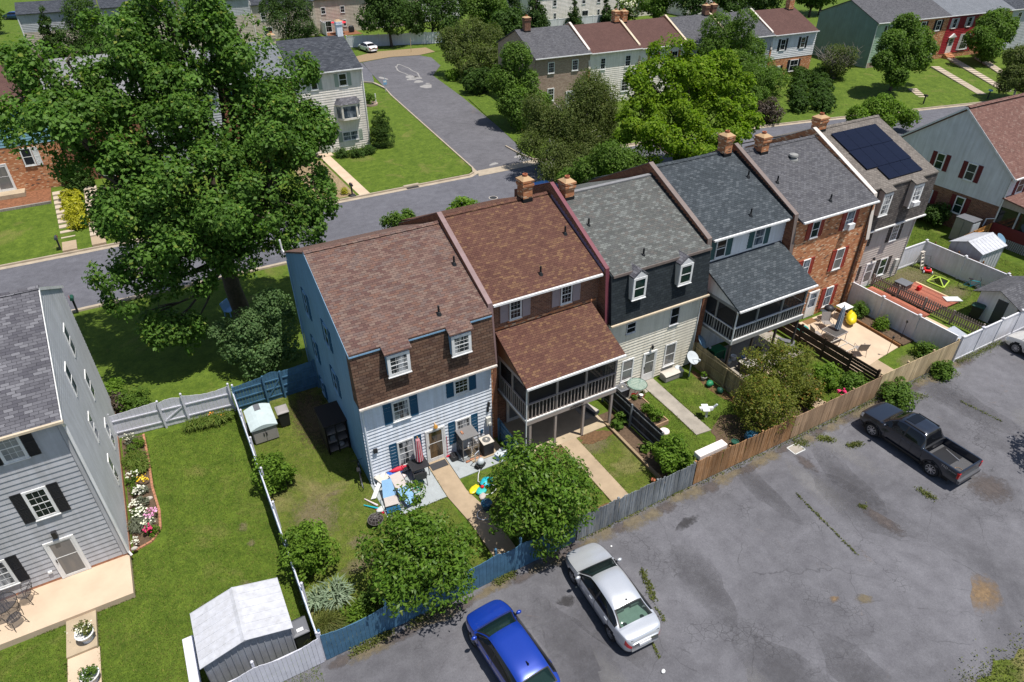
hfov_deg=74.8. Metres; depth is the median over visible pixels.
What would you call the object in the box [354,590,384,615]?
shrub
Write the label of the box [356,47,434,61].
gravel strip
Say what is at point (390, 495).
beach chair
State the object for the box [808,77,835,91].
hedge shrub
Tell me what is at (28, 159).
window
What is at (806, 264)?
window
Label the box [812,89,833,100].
hedge shrub
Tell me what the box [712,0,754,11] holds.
broadleaf tree
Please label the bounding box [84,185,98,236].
step flight
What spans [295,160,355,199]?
garden bed
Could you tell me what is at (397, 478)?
lounge chair
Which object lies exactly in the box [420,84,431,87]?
road marking
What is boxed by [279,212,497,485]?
row house
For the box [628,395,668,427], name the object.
raised bed
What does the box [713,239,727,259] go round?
window
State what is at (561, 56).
row house
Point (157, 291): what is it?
kerb
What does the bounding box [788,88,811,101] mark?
hedge shrub
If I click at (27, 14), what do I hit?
row house
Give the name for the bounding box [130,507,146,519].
garden plant
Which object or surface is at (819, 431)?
fence foot dirt
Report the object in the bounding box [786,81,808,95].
hedge shrub
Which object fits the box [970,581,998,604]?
sand stain
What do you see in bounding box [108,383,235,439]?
board fence
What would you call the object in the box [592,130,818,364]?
row house
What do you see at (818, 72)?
hedge shrub
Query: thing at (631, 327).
window
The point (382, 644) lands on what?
fence foot dirt
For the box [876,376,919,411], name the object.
shrub
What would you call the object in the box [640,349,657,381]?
door
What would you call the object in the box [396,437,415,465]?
window
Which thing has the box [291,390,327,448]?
dirt patch
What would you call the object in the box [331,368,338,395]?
window
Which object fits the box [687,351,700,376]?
satellite dish
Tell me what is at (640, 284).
window
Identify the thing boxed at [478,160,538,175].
concrete apron
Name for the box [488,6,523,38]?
broadleaf tree
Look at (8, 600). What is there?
patio table
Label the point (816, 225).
window
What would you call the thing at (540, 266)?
row house
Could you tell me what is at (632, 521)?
fence foot dirt
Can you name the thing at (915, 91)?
step flight
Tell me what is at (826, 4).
broadleaf tree
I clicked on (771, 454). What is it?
fence foot dirt
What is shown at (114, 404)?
shrub
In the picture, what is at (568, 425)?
patio
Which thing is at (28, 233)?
lawn
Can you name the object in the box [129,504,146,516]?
flowers
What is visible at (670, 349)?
window
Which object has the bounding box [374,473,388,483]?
panel board
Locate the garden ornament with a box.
[700,404,717,417]
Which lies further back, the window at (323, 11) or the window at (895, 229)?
the window at (323, 11)
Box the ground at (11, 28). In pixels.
[0,0,848,174]
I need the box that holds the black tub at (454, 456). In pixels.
[450,452,458,461]
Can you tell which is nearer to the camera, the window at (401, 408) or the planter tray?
the window at (401, 408)
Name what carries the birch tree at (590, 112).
on the ground at (11, 28)
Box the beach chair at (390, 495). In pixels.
[381,478,400,513]
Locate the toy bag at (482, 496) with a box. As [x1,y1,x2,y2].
[479,493,485,499]
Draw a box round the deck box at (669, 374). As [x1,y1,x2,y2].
[659,367,683,382]
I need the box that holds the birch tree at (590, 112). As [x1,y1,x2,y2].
[515,65,620,184]
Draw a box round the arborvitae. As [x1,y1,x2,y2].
[369,110,395,147]
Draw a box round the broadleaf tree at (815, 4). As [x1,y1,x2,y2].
[795,0,833,17]
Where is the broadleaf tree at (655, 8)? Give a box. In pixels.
[635,0,674,17]
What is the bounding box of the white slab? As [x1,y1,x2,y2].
[694,439,726,460]
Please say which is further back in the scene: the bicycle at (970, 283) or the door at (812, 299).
the bicycle at (970, 283)
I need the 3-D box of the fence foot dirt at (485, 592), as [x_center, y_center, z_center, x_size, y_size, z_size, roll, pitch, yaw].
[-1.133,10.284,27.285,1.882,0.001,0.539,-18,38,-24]
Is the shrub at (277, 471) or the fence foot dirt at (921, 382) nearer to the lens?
the shrub at (277, 471)
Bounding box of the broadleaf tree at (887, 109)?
[845,92,922,128]
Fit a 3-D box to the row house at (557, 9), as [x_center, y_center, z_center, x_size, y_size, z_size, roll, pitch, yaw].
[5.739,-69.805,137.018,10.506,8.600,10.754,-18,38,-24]
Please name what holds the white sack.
on the lawn at (305, 485)
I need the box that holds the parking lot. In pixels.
[279,328,1023,681]
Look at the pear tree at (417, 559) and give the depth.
25.20 m
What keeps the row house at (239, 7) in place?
on the lawn at (358, 52)
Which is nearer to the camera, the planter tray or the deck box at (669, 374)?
the planter tray
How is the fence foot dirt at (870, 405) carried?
on the parking lot
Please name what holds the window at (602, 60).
in the row house at (614, 45)
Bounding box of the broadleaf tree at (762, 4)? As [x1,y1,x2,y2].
[747,0,785,9]
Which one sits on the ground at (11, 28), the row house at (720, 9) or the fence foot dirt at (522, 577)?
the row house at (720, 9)
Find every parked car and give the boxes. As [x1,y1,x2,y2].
[2,11,16,19]
[358,41,377,52]
[466,600,560,681]
[533,180,558,188]
[565,543,659,651]
[1005,331,1023,353]
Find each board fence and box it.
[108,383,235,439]
[229,631,324,681]
[231,359,319,408]
[231,384,326,659]
[317,520,576,659]
[497,418,527,464]
[575,461,696,539]
[601,390,664,449]
[690,341,754,406]
[692,416,794,483]
[789,375,882,438]
[875,338,959,396]
[934,242,1011,275]
[964,223,991,235]
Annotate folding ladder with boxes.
[912,250,925,269]
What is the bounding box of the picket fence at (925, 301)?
[869,273,985,331]
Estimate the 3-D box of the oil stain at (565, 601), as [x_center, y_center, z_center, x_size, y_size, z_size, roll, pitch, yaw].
[2.203,10.450,27.026,1.063,0.001,0.624,8,35,11]
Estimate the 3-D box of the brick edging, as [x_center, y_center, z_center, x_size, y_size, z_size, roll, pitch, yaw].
[-17.378,6.907,32.228,1.099,0.080,8.061,-13,36,-18]
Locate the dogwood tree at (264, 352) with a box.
[207,287,304,380]
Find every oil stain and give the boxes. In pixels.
[557,597,572,605]
[676,517,695,527]
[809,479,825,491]
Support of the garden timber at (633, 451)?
on the lawn at (116, 347)
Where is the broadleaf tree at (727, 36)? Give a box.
[696,8,792,97]
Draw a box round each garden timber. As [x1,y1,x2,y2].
[0,201,51,211]
[604,421,664,484]
[835,307,900,347]
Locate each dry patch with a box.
[297,502,336,526]
[350,558,373,570]
[351,536,363,545]
[584,441,604,450]
[890,268,929,281]
[903,356,917,362]
[946,287,963,296]
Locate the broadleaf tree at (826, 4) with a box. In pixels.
[817,0,836,14]
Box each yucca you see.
[301,583,337,612]
[313,572,355,611]
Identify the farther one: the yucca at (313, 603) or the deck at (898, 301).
the deck at (898, 301)
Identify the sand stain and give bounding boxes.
[859,595,869,602]
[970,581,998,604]
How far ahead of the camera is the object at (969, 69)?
98.30 m
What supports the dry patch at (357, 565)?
on the lawn at (305, 485)
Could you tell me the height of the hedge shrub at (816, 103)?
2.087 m
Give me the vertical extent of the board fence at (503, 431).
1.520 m
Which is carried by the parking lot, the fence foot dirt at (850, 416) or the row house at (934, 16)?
the fence foot dirt at (850, 416)
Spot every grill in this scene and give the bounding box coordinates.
[348,25,353,31]
[820,305,834,317]
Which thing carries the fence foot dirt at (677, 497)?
on the parking lot
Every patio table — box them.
[0,592,16,619]
[407,456,429,479]
[821,324,847,342]
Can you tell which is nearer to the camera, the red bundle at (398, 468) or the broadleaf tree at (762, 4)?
the red bundle at (398, 468)
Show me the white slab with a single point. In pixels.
(710, 450)
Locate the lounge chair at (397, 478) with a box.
[388,470,419,509]
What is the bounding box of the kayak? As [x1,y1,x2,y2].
[698,335,710,348]
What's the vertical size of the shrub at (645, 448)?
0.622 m
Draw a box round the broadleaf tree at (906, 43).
[869,12,939,90]
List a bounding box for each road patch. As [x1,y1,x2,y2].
[798,456,813,467]
[864,508,897,530]
[969,477,1008,501]
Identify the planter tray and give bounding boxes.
[579,403,598,415]
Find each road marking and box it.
[395,64,419,76]
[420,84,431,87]
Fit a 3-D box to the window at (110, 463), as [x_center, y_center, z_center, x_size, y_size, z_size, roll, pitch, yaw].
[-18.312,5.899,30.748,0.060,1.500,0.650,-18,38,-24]
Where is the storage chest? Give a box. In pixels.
[893,278,912,289]
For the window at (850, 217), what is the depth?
41.17 m
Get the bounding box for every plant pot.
[701,371,707,380]
[731,354,736,360]
[731,439,738,444]
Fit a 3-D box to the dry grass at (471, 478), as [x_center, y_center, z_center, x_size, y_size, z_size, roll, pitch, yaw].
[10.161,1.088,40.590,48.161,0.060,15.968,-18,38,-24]
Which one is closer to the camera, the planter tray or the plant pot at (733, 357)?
the planter tray
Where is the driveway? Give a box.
[360,62,373,81]
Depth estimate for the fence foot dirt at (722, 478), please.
32.49 m
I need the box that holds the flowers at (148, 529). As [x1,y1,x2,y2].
[142,522,152,532]
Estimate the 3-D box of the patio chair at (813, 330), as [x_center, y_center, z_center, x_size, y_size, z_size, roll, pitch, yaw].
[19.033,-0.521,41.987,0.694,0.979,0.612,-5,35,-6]
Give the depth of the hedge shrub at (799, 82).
90.08 m
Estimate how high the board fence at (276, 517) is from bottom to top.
1.765 m
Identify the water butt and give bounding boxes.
[744,429,759,439]
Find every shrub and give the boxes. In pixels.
[56,159,95,191]
[57,188,84,199]
[59,195,84,210]
[60,204,85,220]
[65,214,89,229]
[103,377,128,398]
[108,390,129,413]
[115,386,150,414]
[249,449,297,497]
[276,517,341,585]
[333,147,350,158]
[338,600,370,633]
[340,187,349,194]
[348,145,364,158]
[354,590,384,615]
[361,144,376,154]
[445,69,460,80]
[461,66,490,94]
[610,411,627,430]
[613,0,639,20]
[637,441,653,453]
[640,402,655,413]
[648,407,664,421]
[650,432,694,479]
[755,96,785,123]
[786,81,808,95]
[787,72,811,82]
[787,77,805,89]
[787,87,808,98]
[787,377,827,407]
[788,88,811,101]
[788,94,810,113]
[791,65,810,73]
[791,68,810,77]
[795,73,811,85]
[807,78,831,87]
[808,67,825,75]
[808,70,832,78]
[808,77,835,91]
[809,81,830,92]
[809,86,832,95]
[809,93,837,113]
[809,361,842,390]
[811,73,832,82]
[812,72,833,86]
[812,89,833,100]
[814,41,862,78]
[818,91,835,104]
[836,370,869,391]
[847,300,869,319]
[872,315,890,331]
[876,376,919,411]
[910,340,938,357]
[923,201,951,227]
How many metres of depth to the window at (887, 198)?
42.70 m
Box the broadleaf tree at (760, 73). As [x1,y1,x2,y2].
[730,62,778,105]
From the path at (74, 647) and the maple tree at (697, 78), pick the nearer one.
the path at (74, 647)
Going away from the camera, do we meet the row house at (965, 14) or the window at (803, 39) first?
the window at (803, 39)
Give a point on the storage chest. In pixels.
(904, 283)
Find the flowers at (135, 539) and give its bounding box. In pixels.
[130,536,139,544]
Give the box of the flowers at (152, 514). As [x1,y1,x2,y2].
[143,507,156,518]
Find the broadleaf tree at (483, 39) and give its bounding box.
[434,15,503,77]
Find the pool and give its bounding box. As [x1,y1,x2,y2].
[998,233,1005,242]
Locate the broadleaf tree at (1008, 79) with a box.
[993,42,1023,94]
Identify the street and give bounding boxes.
[0,106,965,309]
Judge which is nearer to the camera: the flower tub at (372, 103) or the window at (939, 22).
the flower tub at (372, 103)
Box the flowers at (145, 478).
[136,473,148,481]
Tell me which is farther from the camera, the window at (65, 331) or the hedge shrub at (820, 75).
the hedge shrub at (820, 75)
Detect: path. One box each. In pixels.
[62,240,77,252]
[66,610,98,659]
[68,646,101,681]
[91,236,106,246]
[316,152,332,157]
[322,156,368,194]
[429,457,515,555]
[560,438,627,504]
[640,378,710,434]
[767,369,823,407]
[862,360,893,375]
[925,317,947,328]
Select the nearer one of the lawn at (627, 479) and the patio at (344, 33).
the lawn at (627, 479)
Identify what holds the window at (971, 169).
in the row house at (973, 154)
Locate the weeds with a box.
[33,340,1023,681]
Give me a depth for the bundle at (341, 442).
34.07 m
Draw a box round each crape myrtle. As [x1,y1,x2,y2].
[729,371,802,434]
[737,335,815,396]
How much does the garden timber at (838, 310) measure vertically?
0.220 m
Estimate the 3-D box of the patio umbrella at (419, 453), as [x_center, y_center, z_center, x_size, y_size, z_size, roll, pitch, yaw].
[-4.466,5.457,32.194,0.375,2.330,0.375,-18,38,-24]
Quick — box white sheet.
[942,296,962,301]
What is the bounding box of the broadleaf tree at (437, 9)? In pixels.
[405,0,469,35]
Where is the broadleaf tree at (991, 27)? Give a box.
[963,6,1020,62]
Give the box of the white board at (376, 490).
[371,472,385,499]
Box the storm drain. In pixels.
[403,183,418,188]
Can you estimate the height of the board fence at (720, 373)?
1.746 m
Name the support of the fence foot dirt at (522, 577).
on the parking lot
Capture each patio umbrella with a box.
[415,436,423,470]
[834,305,845,337]
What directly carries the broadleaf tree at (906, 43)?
on the lawn at (857, 85)
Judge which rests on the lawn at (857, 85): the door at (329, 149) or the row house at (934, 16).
the row house at (934, 16)
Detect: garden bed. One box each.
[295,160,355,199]
[738,384,808,422]
[839,308,913,345]
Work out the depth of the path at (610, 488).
32.78 m
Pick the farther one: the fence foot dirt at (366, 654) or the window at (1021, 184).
the window at (1021, 184)
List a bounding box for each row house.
[0,65,69,199]
[0,285,132,594]
[14,0,103,54]
[40,54,148,179]
[97,0,182,48]
[133,49,221,172]
[175,0,255,47]
[205,40,294,157]
[249,0,317,39]
[267,19,370,153]
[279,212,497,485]
[313,0,367,33]
[401,173,626,450]
[496,15,591,108]
[506,0,573,19]
[558,161,711,385]
[573,9,642,101]
[575,0,616,16]
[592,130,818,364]
[617,0,650,15]
[619,8,687,92]
[666,0,715,15]
[669,3,730,57]
[709,2,775,68]
[716,4,754,12]
[741,112,938,286]
[743,127,879,318]
[754,0,819,74]
[812,0,907,67]
[894,0,952,58]
[900,93,1023,254]
[933,0,984,58]
[968,0,1015,54]
[1002,0,1023,49]
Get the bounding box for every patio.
[0,554,135,649]
[327,30,361,35]
[371,467,446,516]
[445,451,505,478]
[464,438,500,462]
[503,408,605,453]
[574,406,596,419]
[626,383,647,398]
[719,331,801,377]
[786,310,897,371]
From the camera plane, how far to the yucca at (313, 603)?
26.70 m
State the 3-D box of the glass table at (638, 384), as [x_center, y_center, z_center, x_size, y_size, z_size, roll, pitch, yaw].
[7.002,2.692,37.610,1.136,0.731,1.128,-18,38,-24]
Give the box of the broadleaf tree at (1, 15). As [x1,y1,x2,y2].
[0,8,6,29]
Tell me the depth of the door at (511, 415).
35.67 m
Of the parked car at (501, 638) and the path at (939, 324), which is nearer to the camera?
the parked car at (501, 638)
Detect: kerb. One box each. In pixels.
[0,81,477,269]
[71,261,286,312]
[505,101,984,160]
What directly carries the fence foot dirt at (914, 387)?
on the parking lot
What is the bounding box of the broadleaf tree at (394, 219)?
[379,208,415,228]
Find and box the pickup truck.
[860,402,982,484]
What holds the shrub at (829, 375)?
on the lawn at (116, 347)
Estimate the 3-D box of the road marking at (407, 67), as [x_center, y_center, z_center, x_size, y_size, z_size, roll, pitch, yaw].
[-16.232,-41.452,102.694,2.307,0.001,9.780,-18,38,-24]
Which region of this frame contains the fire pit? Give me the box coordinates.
[367,512,382,528]
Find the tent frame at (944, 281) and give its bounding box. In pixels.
[926,275,949,288]
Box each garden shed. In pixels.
[190,578,296,681]
[948,232,1007,266]
[973,276,1023,323]
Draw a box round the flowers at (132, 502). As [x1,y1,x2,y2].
[128,499,138,507]
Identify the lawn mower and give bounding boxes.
[921,255,932,273]
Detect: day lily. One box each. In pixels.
[120,448,149,467]
[123,455,152,473]
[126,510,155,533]
[179,413,214,431]
[195,409,236,427]
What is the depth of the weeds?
28.07 m
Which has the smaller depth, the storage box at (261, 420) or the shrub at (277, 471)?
the shrub at (277, 471)
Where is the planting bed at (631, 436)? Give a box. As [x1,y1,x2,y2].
[598,410,675,478]
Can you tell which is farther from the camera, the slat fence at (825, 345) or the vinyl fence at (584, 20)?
the vinyl fence at (584, 20)
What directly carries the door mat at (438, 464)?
on the path at (465, 502)
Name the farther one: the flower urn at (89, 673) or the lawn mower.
the lawn mower
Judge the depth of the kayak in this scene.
38.68 m
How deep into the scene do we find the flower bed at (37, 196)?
58.17 m
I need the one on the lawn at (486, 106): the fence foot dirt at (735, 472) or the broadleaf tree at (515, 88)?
the broadleaf tree at (515, 88)
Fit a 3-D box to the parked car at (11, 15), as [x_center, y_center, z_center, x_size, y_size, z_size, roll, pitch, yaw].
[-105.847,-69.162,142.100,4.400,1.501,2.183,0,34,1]
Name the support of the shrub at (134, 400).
on the lawn at (116, 347)
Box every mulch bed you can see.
[536,447,564,460]
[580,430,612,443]
[691,370,736,404]
[711,414,771,447]
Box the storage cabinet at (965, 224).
[948,213,982,239]
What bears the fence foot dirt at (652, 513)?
on the parking lot
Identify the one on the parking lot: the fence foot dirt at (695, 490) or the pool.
the fence foot dirt at (695, 490)
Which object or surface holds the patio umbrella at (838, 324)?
on the patio at (859, 335)
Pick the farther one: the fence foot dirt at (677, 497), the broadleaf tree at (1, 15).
the broadleaf tree at (1, 15)
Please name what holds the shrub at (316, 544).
on the lawn at (305, 485)
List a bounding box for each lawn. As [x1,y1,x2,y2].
[0,20,495,64]
[0,178,129,264]
[0,217,1023,681]
[131,83,471,237]
[242,385,486,649]
[469,90,845,157]
[544,427,660,515]
[775,17,1020,114]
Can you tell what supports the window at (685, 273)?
in the row house at (649, 235)
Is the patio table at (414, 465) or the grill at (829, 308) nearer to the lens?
the patio table at (414, 465)
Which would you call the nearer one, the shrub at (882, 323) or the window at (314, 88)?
the shrub at (882, 323)
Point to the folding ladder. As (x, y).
(921, 254)
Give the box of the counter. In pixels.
[833,302,852,315]
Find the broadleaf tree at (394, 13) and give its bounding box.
[354,0,421,46]
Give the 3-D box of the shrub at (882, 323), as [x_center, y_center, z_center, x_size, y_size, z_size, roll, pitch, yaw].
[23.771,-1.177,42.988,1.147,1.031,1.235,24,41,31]
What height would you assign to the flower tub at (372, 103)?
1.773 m
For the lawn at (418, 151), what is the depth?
69.75 m
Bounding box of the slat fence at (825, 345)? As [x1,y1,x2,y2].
[777,321,880,383]
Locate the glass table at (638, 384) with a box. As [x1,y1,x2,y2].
[627,378,647,389]
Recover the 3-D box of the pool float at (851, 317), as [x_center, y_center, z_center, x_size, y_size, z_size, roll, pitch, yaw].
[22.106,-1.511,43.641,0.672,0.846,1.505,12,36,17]
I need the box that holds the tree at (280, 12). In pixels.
[258,0,321,39]
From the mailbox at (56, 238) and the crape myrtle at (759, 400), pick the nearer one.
the crape myrtle at (759, 400)
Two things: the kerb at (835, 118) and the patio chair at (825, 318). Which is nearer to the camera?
the patio chair at (825, 318)
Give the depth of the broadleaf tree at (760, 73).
82.25 m
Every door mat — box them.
[430,459,448,470]
[802,318,815,324]
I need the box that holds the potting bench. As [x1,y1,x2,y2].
[708,344,726,358]
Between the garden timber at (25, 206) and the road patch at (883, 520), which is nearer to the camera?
the road patch at (883, 520)
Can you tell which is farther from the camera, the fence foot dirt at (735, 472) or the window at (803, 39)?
the window at (803, 39)
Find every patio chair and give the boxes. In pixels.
[1,606,29,632]
[17,581,37,606]
[412,469,427,484]
[810,324,822,335]
[819,312,833,326]
[824,333,834,348]
[852,343,870,356]
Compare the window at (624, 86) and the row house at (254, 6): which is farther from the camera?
the row house at (254, 6)
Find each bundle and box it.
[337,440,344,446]
[389,465,406,472]
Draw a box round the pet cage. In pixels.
[455,424,478,461]
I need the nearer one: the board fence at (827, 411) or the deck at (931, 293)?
the board fence at (827, 411)
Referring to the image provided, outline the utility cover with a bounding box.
[787,443,804,454]
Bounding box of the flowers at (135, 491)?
[132,484,144,494]
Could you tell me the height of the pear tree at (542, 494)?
5.215 m
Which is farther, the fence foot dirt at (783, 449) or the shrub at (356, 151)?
the shrub at (356, 151)
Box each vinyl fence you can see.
[320,20,326,35]
[345,31,441,46]
[547,14,611,26]
[846,282,958,349]
[898,241,925,268]
[918,239,1010,287]
[951,309,1023,361]
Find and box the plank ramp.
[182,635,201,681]
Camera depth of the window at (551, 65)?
81.50 m
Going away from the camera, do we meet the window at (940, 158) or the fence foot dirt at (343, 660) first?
the fence foot dirt at (343, 660)
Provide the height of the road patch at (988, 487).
0.001 m
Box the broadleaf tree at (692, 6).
[673,0,716,15]
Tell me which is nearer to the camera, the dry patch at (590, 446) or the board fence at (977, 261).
the dry patch at (590, 446)
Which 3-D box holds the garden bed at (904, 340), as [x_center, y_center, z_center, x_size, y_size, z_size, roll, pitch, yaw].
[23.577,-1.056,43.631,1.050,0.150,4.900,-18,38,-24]
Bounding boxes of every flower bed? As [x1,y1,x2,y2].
[0,188,50,208]
[122,435,158,546]
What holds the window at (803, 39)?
in the row house at (792, 27)
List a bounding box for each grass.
[251,264,980,625]
[303,606,352,644]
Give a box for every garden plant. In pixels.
[122,434,137,444]
[123,444,138,451]
[124,475,137,486]
[127,484,139,495]
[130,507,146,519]
[131,436,145,448]
[136,484,150,494]
[136,495,149,507]
[143,524,160,537]
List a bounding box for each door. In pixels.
[0,163,16,191]
[42,534,91,578]
[253,429,266,443]
[265,425,278,439]
[322,145,330,153]
[425,425,446,462]
[506,402,519,421]
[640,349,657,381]
[802,289,819,318]
[860,261,875,286]
[944,37,954,52]
[988,299,1008,323]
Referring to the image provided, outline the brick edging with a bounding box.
[134,434,161,551]
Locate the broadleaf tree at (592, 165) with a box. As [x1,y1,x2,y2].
[556,138,647,184]
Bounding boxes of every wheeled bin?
[274,404,290,426]
[291,616,310,648]
[966,302,986,319]
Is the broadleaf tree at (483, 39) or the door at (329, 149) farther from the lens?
the broadleaf tree at (483, 39)
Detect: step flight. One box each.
[52,191,74,238]
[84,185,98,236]
[908,88,924,96]
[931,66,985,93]
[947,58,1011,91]
[974,57,1001,75]
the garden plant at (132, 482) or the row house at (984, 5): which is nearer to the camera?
the garden plant at (132, 482)
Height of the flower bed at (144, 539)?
0.050 m
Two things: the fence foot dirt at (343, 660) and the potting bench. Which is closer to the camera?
the fence foot dirt at (343, 660)
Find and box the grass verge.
[978,649,1023,681]
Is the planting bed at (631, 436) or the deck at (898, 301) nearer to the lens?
the planting bed at (631, 436)
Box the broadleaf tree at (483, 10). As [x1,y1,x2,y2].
[463,0,508,30]
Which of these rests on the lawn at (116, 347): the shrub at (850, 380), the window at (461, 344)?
the shrub at (850, 380)
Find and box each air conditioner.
[479,434,493,455]
[615,382,629,397]
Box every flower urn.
[66,619,93,643]
[77,664,99,681]
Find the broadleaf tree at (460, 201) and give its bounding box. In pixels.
[446,196,479,209]
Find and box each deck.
[867,286,929,317]
[888,287,943,313]
[909,281,958,306]
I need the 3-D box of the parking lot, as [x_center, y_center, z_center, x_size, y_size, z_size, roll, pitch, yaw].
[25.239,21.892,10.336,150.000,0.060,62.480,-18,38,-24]
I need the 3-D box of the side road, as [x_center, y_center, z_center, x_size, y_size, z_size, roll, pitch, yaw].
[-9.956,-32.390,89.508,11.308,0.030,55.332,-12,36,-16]
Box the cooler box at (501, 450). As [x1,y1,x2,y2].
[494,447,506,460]
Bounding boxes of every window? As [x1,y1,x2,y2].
[0,436,30,465]
[0,559,20,589]
[20,147,36,166]
[21,486,60,521]
[63,323,75,357]
[64,361,77,396]
[84,369,95,399]
[88,411,99,442]
[104,417,115,449]
[107,453,119,484]
[264,27,273,39]
[302,290,309,318]
[310,82,318,90]
[312,337,318,361]
[320,7,325,14]
[320,379,325,396]
[322,322,330,350]
[323,21,332,32]
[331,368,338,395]
[334,96,360,120]
[338,73,347,86]
[340,6,344,12]
[342,130,358,141]
[386,350,411,378]
[391,397,411,423]
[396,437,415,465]
[451,331,472,357]
[453,377,469,396]
[455,415,470,442]
[509,300,521,321]
[547,88,553,100]
[548,62,554,73]
[560,285,572,305]
[572,59,578,70]
[582,10,587,15]
[600,57,605,69]
[619,357,634,382]
[620,79,628,91]
[624,55,630,66]
[625,321,636,335]
[631,275,647,301]
[662,341,676,367]
[668,306,680,326]
[672,50,678,57]
[677,262,693,286]
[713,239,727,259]
[752,228,765,247]
[779,39,786,50]
[788,59,798,71]
[799,36,806,48]
[802,258,810,272]
[809,220,821,239]
[821,285,833,307]
[831,247,845,270]
[843,209,856,230]
[876,257,888,276]
[877,192,893,217]
[888,224,900,242]
[907,183,924,208]
[933,152,946,170]
[934,20,941,30]
[950,195,966,214]
[951,18,958,28]
[957,34,966,49]
[963,162,978,181]
[966,17,972,26]
[1014,179,1023,194]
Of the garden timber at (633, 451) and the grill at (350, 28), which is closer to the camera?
the garden timber at (633, 451)
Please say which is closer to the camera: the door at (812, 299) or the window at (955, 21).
the door at (812, 299)
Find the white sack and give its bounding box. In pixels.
[376,506,384,512]
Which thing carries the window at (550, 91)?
in the row house at (561, 56)
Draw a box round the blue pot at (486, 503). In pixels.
[481,498,491,511]
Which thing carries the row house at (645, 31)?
on the lawn at (486, 106)
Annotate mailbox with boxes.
[54,235,61,249]
[69,294,78,311]
[349,183,355,196]
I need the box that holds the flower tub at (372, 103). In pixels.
[365,90,377,106]
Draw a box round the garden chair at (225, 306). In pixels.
[219,298,231,316]
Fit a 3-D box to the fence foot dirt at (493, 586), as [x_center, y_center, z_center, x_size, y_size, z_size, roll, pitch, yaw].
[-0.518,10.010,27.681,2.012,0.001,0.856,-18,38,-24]
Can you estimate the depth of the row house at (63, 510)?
26.17 m
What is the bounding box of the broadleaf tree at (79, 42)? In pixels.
[55,0,117,56]
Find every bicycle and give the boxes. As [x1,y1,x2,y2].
[351,458,363,488]
[958,277,983,291]
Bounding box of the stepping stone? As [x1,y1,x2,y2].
[660,427,669,434]
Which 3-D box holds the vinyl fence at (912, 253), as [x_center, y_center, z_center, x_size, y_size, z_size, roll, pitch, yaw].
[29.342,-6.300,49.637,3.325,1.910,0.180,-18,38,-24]
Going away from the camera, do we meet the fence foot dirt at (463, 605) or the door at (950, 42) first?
the fence foot dirt at (463, 605)
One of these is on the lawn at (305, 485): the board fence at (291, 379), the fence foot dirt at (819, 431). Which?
the board fence at (291, 379)
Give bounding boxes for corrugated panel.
[947,326,966,341]
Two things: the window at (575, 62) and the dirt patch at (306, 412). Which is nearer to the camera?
the dirt patch at (306, 412)
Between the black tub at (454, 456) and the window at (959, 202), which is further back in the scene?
the window at (959, 202)
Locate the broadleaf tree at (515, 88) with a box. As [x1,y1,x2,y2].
[484,40,552,129]
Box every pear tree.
[354,480,482,617]
[483,430,603,562]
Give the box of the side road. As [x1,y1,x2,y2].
[362,55,530,170]
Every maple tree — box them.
[0,0,341,355]
[612,32,765,163]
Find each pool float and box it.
[469,484,478,493]
[476,487,486,494]
[480,477,490,486]
[845,310,856,324]
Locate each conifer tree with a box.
[37,4,67,58]
[505,0,531,19]
[527,0,550,27]
[563,0,583,24]
[599,0,612,22]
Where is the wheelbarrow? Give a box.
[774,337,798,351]
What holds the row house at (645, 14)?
on the ground at (11, 28)
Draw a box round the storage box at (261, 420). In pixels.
[243,403,278,443]
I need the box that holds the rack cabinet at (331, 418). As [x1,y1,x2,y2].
[314,400,350,454]
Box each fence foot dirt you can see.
[330,653,352,667]
[356,647,372,659]
[374,635,391,649]
[388,627,420,642]
[414,615,433,625]
[433,605,456,622]
[459,599,472,608]
[476,589,492,597]
[487,577,511,589]
[513,572,530,582]
[529,564,543,570]
[550,555,560,564]
[557,543,582,556]
[585,538,595,544]
[597,528,612,537]
[613,523,626,532]
[624,516,642,527]
[646,509,660,518]
[658,502,672,511]
[672,493,684,501]
[687,486,701,494]
[704,481,717,491]
[715,475,728,484]
[728,468,740,475]
[740,463,757,471]
[754,456,766,463]
[766,451,777,458]
[777,446,786,452]
[803,434,813,440]
[812,427,824,434]
[824,423,838,429]
[837,417,845,422]
[843,412,858,420]
[865,402,876,408]
[875,396,887,402]
[910,385,919,390]
[915,379,927,384]
[957,357,973,364]
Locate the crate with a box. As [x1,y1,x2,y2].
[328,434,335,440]
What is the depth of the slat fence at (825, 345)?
39.95 m
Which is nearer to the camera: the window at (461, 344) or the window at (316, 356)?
the window at (461, 344)
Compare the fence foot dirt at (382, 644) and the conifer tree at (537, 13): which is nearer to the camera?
the fence foot dirt at (382, 644)

